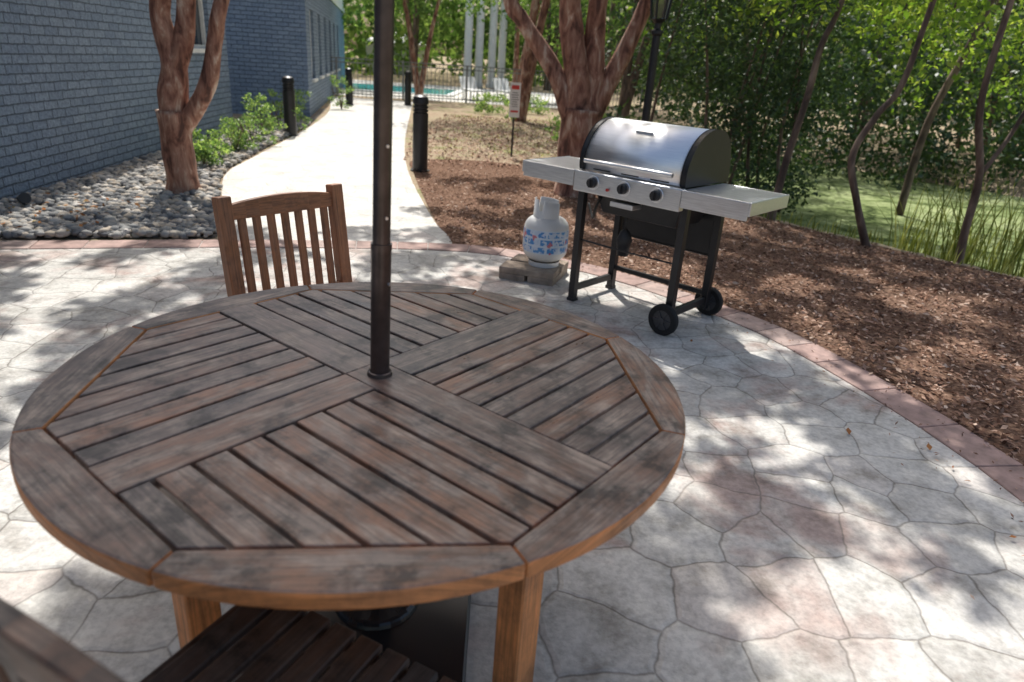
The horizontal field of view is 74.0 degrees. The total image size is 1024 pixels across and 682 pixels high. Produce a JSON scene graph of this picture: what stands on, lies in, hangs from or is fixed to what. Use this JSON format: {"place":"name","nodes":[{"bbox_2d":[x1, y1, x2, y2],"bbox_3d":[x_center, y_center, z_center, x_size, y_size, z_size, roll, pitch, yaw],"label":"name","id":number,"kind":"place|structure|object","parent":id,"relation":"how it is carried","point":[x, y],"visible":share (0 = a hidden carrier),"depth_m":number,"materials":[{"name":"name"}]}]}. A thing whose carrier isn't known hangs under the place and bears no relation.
{"place":"outdoors","nodes":[
{"label":"outdoors","id":0,"kind":"place"},
{"bbox_2d":[222,96,451,243],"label":"path","id":1,"kind":"structure","parent":0,"point":[334,144],"depth_m":8.25,"materials":[{"name":"beige concrete"}]},
{"bbox_2d":[327,75,354,108],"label":"shrub","id":2,"kind":"object","parent":1,"relation":"on","point":[341,104],"visible":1,"depth_m":17.20,"materials":[{"name":"green plant"}]},
{"bbox_2d":[345,68,353,104],"bbox_3d":[-4.518,-7.061,18.859,0.260,0.967,0.260,4,22,0],"label":"bollard light","id":3,"kind":"object","parent":1,"relation":"on","point":[349,79],"visible":0.92,"depth_m":18.78,"materials":[{"name":"black metal"}]},
{"bbox_2d":[403,71,411,104],"bbox_3d":[-3.085,-7.496,20.153,0.260,0.967,0.260,4,22,0],"label":"bollard light","id":4,"kind":"object","parent":1,"relation":"on","point":[407,97],"visible":0.98,"depth_m":20.08,"materials":[{"name":"black metal"}]},
{"bbox_2d":[340,83,461,96],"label":"swimming pool","id":5,"kind":"structure","parent":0,"point":[398,90],"depth_m":27.92,"materials":[{"name":"liquid"}]},
{"bbox_2d":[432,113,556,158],"bbox_3d":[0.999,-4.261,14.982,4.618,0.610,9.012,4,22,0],"label":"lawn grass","id":6,"kind":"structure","parent":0,"point":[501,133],"depth_m":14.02,"materials":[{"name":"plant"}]},
{"bbox_2d":[0,241,1023,681],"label":"patio","id":7,"kind":"structure","parent":0,"point":[784,527],"depth_m":2.33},
{"bbox_2d":[0,597,454,681],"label":"patio chair","id":8,"kind":"object","parent":7,"relation":"on","point":[32,649],"visible":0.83,"depth_m":1.19,"materials":[{"name":"brown wood"}]},
{"bbox_2d":[211,183,351,296],"bbox_3d":[-0.732,-0.090,2.678,0.537,0.930,0.555,20,27,34],"label":"patio chair","id":9,"kind":"object","parent":7,"relation":"on","point":[227,212],"visible":0.36,"depth_m":2.67,"materials":[{"name":"brown wood"}]},
{"bbox_2d":[9,282,685,681],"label":"patio table","id":10,"kind":"object","parent":7,"relation":"on","point":[201,462],"visible":0.97,"depth_m":1.33,"materials":[{"name":"brown wood"}]},
{"bbox_2d":[275,0,470,681],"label":"patio umbrella","id":11,"kind":"object","parent":7,"relation":"on","point":[433,635],"visible":0.44,"depth_m":1.59,"materials":[{"name":"brown metal"}]},
{"bbox_2d":[499,254,568,286],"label":"paver blocks","id":12,"kind":"object","parent":7,"relation":"on","point":[519,267],"depth_m":4.83,"materials":[{"name":"beige concrete"}]},
{"bbox_2d":[523,197,568,267],"bbox_3d":[0.245,-0.781,4.864,0.324,0.475,0.324,4,22,0],"label":"propane tank","id":13,"kind":"object","parent":12,"relation":"on","point":[546,232],"visible":1,"depth_m":4.75,"materials":[{"name":"metal"}]},
{"bbox_2d":[522,116,788,335],"bbox_3d":[0.822,-0.748,4.223,1.564,1.167,0.673,23,29,38],"label":"gas grill","id":14,"kind":"object","parent":7,"relation":"on","point":[651,181],"visible":1,"depth_m":3.98,"materials":[{"name":"silver metal"}]},
{"bbox_2d":[526,285,1015,537],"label":"fallen leaves","id":15,"kind":"object","parent":7,"relation":"on","point":[929,446],"visible":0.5,"depth_m":2.96,"materials":[{"name":"brown plant"}]},
{"bbox_2d":[0,50,1023,278],"bbox_3d":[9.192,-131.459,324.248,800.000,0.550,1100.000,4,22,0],"label":"ground","id":16,"kind":"structure","parent":0,"point":[436,110],"depth_m":15.12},
{"bbox_2d":[0,0,232,199],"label":"brick building","id":17,"kind":"structure","parent":16,"relation":"on","point":[78,86],"depth_m":7.00,"materials":[{"name":"blue brick"}]},
{"bbox_2d":[0,108,324,239],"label":"river rock bed","id":18,"kind":"object","parent":16,"relation":"on","point":[134,198],"visible":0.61,"depth_m":5.96,"materials":[{"name":"grey stone"}]},
{"bbox_2d":[17,192,30,205],"bbox_3d":[-4.099,-1.167,5.708,0.128,0.173,0.090,21,28,35],"label":"spot light","id":19,"kind":"object","parent":18,"relation":"on","point":[23,198],"visible":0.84,"depth_m":5.67,"materials":[{"name":"black plastic"}]},
{"bbox_2d":[149,0,229,193],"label":"crape myrtle tree","id":20,"kind":"object","parent":18,"relation":"on","point":[179,114],"visible":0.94,"depth_m":6.32,"materials":[{"name":"brown plant"}]},
{"bbox_2d":[193,138,231,165],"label":"shrub","id":21,"kind":"object","parent":18,"relation":"on","point":[203,150],"visible":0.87,"depth_m":8.07,"materials":[{"name":"green plant"}]},
{"bbox_2d":[192,126,233,156],"bbox_3d":[-3.861,-2.528,8.684,0.589,0.452,0.526,4,22,0],"label":"shrub","id":22,"kind":"object","parent":18,"relation":"on","point":[209,140],"visible":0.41,"depth_m":8.66,"materials":[{"name":"green plant"}]},
{"bbox_2d":[217,115,259,150],"bbox_3d":[-3.783,-2.852,9.414,0.520,0.508,0.582,-5,24,-20],"label":"shrub","id":23,"kind":"object","parent":18,"relation":"on","point":[240,138],"visible":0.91,"depth_m":9.41,"materials":[{"name":"green plant"}]},
{"bbox_2d":[218,103,287,143],"bbox_3d":[-3.874,-3.256,10.209,0.950,0.634,0.607,-1,23,-11],"label":"shrub","id":24,"kind":"object","parent":18,"relation":"on","point":[258,138],"visible":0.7,"depth_m":10.26,"materials":[{"name":"green plant"}]},
{"bbox_2d":[234,93,300,133],"bbox_3d":[-4.060,-3.715,11.192,0.891,0.709,1.006,4,22,0],"label":"shrub","id":25,"kind":"object","parent":18,"relation":"on","point":[251,105],"visible":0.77,"depth_m":11.10,"materials":[{"name":"green plant"}]},
{"bbox_2d":[257,89,308,129],"bbox_3d":[-4.141,-4.134,12.185,0.876,0.711,0.770,-10,26,-30],"label":"shrub","id":26,"kind":"object","parent":18,"relation":"on","point":[272,94],"visible":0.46,"depth_m":12.24,"materials":[{"name":"green plant"}]},
{"bbox_2d":[264,89,312,123],"bbox_3d":[-4.294,-4.645,13.429,0.986,0.686,0.736,8,23,8],"label":"shrub","id":27,"kind":"object","parent":18,"relation":"on","point":[301,107],"visible":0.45,"depth_m":13.31,"materials":[{"name":"green plant"}]},
{"bbox_2d":[282,76,298,136],"bbox_3d":[-3.781,-3.988,11.546,0.260,0.967,0.260,4,22,0],"label":"bollard light","id":28,"kind":"object","parent":18,"relation":"on","point":[288,93],"visible":0.94,"depth_m":11.47,"materials":[{"name":"black metal"}]},
{"bbox_2d":[225,0,344,116],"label":"brick building","id":29,"kind":"structure","parent":16,"relation":"on","point":[270,44],"depth_m":14.48,"materials":[{"name":"blue brick"}]},
{"bbox_2d":[330,0,372,32],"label":"crape myrtle tree","id":30,"kind":"object","parent":16,"relation":"on","point":[360,9],"visible":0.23,"depth_m":27.43,"materials":[{"name":"green plant"}]},
{"bbox_2d":[366,32,424,74],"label":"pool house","id":31,"kind":"structure","parent":16,"relation":"on","point":[369,49],"depth_m":46.77,"materials":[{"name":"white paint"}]},
{"bbox_2d":[347,0,465,81],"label":"broadleaf tree","id":32,"kind":"object","parent":16,"relation":"on","point":[414,13],"visible":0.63,"depth_m":36.12,"materials":[{"name":"green plant"}]},
{"bbox_2d":[394,0,485,94],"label":"crape myrtle tree","id":33,"kind":"object","parent":16,"relation":"on","point":[419,86],"visible":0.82,"depth_m":23.36,"materials":[{"name":"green plant"}]},
{"bbox_2d":[335,80,556,107],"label":"pool deck","id":34,"kind":"structure","parent":16,"relation":"on","point":[548,95],"depth_m":28.43,"materials":[{"name":"concrete"}]},
{"bbox_2d":[459,76,486,99],"bbox_3d":[-1.435,-9.206,24.813,0.600,0.775,1.730,-4,24,-18],"label":"lounge chair","id":35,"kind":"object","parent":34,"relation":"on","point":[463,80],"visible":0.67,"depth_m":25.22,"materials":[{"name":"white paint"}]},
{"bbox_2d":[492,78,509,100],"bbox_3d":[-0.216,-9.426,25.552,0.600,0.775,1.730,-4,24,-18],"label":"lounge chair","id":36,"kind":"object","parent":34,"relation":"on","point":[503,86],"visible":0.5,"depth_m":25.99,"materials":[{"name":"white paint"}]},
{"bbox_2d":[404,114,559,167],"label":"leaf litter","id":37,"kind":"object","parent":16,"relation":"on","point":[538,143],"visible":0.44,"depth_m":13.10,"materials":[{"name":"dry leaves"},{"name":"soil"}]},
{"bbox_2d":[463,0,507,87],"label":"white pavilion","id":38,"kind":"structure","parent":16,"relation":"on","point":[480,41],"depth_m":35.27,"materials":[{"name":"paint"}]},
{"bbox_2d":[472,92,509,112],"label":"shrub","id":39,"kind":"object","parent":16,"relation":"on","point":[488,97],"visible":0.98,"depth_m":19.16,"materials":[{"name":"green plant"}]},
{"bbox_2d":[330,57,670,113],"bbox_3d":[-1.016,-8.565,22.788,13.669,1.180,0.060,-2,23,-13],"label":"pool fence","id":40,"kind":"object","parent":16,"relation":"on","point":[455,69],"visible":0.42,"depth_m":22.55,"materials":[{"name":"metal"}]},
{"bbox_2d":[0,240,1023,502],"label":"patio border","id":41,"kind":"object","parent":16,"relation":"on","point":[938,426],"visible":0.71,"depth_m":3.92,"materials":[{"name":"red brick"}]},
{"bbox_2d":[509,82,520,156],"bbox_3d":[0.026,-3.527,10.864,0.165,1.130,0.024,3,22,-3],"label":"sign","id":42,"kind":"object","parent":16,"relation":"on","point":[514,103],"visible":1,"depth_m":10.76,"materials":[{"name":"white metal"}]},
{"bbox_2d":[456,0,588,82],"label":"crape myrtle tree","id":43,"kind":"object","parent":16,"relation":"on","point":[517,64],"visible":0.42,"depth_m":27.48,"materials":[{"name":"green plant"}]},
{"bbox_2d":[496,94,549,114],"bbox_3d":[0.337,-7.093,20.301,1.660,0.623,1.283,4,22,0],"label":"shrub","id":44,"kind":"object","parent":16,"relation":"on","point":[537,109],"visible":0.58,"depth_m":20.12,"materials":[{"name":"green plant"}]},
{"bbox_2d":[503,111,560,139],"bbox_3d":[0.718,-4.215,13.380,1.831,0.677,1.010,4,22,0],"label":"shrub","id":45,"kind":"object","parent":16,"relation":"on","point":[556,136],"visible":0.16,"depth_m":13.31,"materials":[{"name":"green plant"}]},
{"bbox_2d":[515,0,550,121],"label":"crape myrtle tree","id":46,"kind":"object","parent":16,"relation":"on","point":[528,69],"visible":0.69,"depth_m":16.95,"materials":[{"name":"brown plant"}]},
{"bbox_2d":[486,0,620,90],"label":"broadleaf tree","id":47,"kind":"object","parent":16,"relation":"on","point":[547,27],"visible":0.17,"depth_m":37.43,"materials":[{"name":"green plant"}]},
{"bbox_2d":[537,0,690,67],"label":"broadleaf tree","id":48,"kind":"object","parent":16,"relation":"on","point":[611,8],"visible":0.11,"depth_m":26.18,"materials":[{"name":"green plant"}]},
{"bbox_2d":[539,0,730,116],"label":"broadleaf tree","id":49,"kind":"object","parent":16,"relation":"on","point":[627,91],"visible":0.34,"depth_m":18.49,"materials":[{"name":"green plant"}]},
{"bbox_2d":[332,0,1023,120],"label":"distant trees","id":50,"kind":"object","parent":16,"relation":"on","point":[454,21],"visible":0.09,"depth_m":42.71,"materials":[{"name":"green plant"}]},
{"bbox_2d":[409,159,1023,599],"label":"mulch bed","id":51,"kind":"object","parent":16,"relation":"on","point":[945,337],"visible":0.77,"depth_m":5.17,"materials":[{"name":"brown wood"}]},
{"bbox_2d":[410,94,429,171],"bbox_3d":[-1.203,-2.727,8.929,0.260,0.967,0.260,4,22,0],"label":"bollard light","id":52,"kind":"object","parent":51,"relation":"on","point":[420,135],"visible":0.98,"depth_m":8.86,"materials":[{"name":"black metal"}]},
{"bbox_2d":[503,0,649,197],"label":"crape myrtle tree","id":53,"kind":"object","parent":51,"relation":"on","point":[584,82],"visible":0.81,"depth_m":7.58,"materials":[{"name":"brown plant"}]},
{"bbox_2d":[641,0,672,121],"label":"street lamp","id":54,"kind":"object","parent":51,"relation":"on","point":[659,11],"visible":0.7,"depth_m":7.13,"materials":[{"name":"black metal"}]},
{"bbox_2d":[761,0,1022,246],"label":"tree","id":55,"kind":"object","parent":51,"relation":"on","point":[862,135],"visible":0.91,"depth_m":6.42,"materials":[{"name":"green plant"}]},
{"bbox_2d":[628,0,866,215],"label":"privet thicket","id":56,"kind":"object","parent":16,"relation":"on","point":[785,91],"visible":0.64,"depth_m":9.23,"materials":[{"name":"green plant"}]},
{"bbox_2d":[603,0,1023,163],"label":"woods","id":57,"kind":"object","parent":16,"relation":"on","point":[875,126],"visible":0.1,"depth_m":18.02,"materials":[{"name":"green plant"}]},
{"bbox_2d":[709,0,984,220],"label":"tree","id":58,"kind":"object","parent":16,"relation":"on","point":[781,177],"visible":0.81,"depth_m":7.33,"materials":[{"name":"green plant"}]},
{"bbox_2d":[723,0,1023,196],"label":"bank undergrowth","id":59,"kind":"object","parent":16,"relation":"on","point":[929,155],"visible":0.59,"depth_m":13.22,"materials":[{"name":"green plant"}]},
{"bbox_2d":[759,211,1023,277],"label":"bank grass","id":60,"kind":"structure","parent":16,"relation":"on","point":[1010,271],"depth_m":6.78,"materials":[{"name":"green plant"}]},
{"bbox_2d":[860,0,1023,263],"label":"tree","id":61,"kind":"object","parent":16,"relation":"on","point":[981,169],"visible":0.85,"depth_m":6.17,"materials":[{"name":"green plant"}]},
{"bbox_2d":[344,0,1019,92],"label":"sky","id":62,"kind":"structure","parent":0,"point":[365,20],"materials":[{"name":"white"}]},
{"bbox_2d":[714,159,1023,274],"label":"pond","id":63,"kind":"structure","parent":0,"point":[833,203],"depth_m":10.58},
{"bbox_2d":[855,0,1023,215],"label":"tree","id":64,"kind":"object","parent":63,"relation":"on","point":[923,134],"visible":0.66,"depth_m":9.62,"materials":[{"name":"green plant"}]},
{"bbox_2d":[876,156,1023,276],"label":"reeds","id":65,"kind":"object","parent":63,"relation":"in","point":[971,248],"visible":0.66,"depth_m":6.83,"materials":[{"name":"green plant"}]}
]}

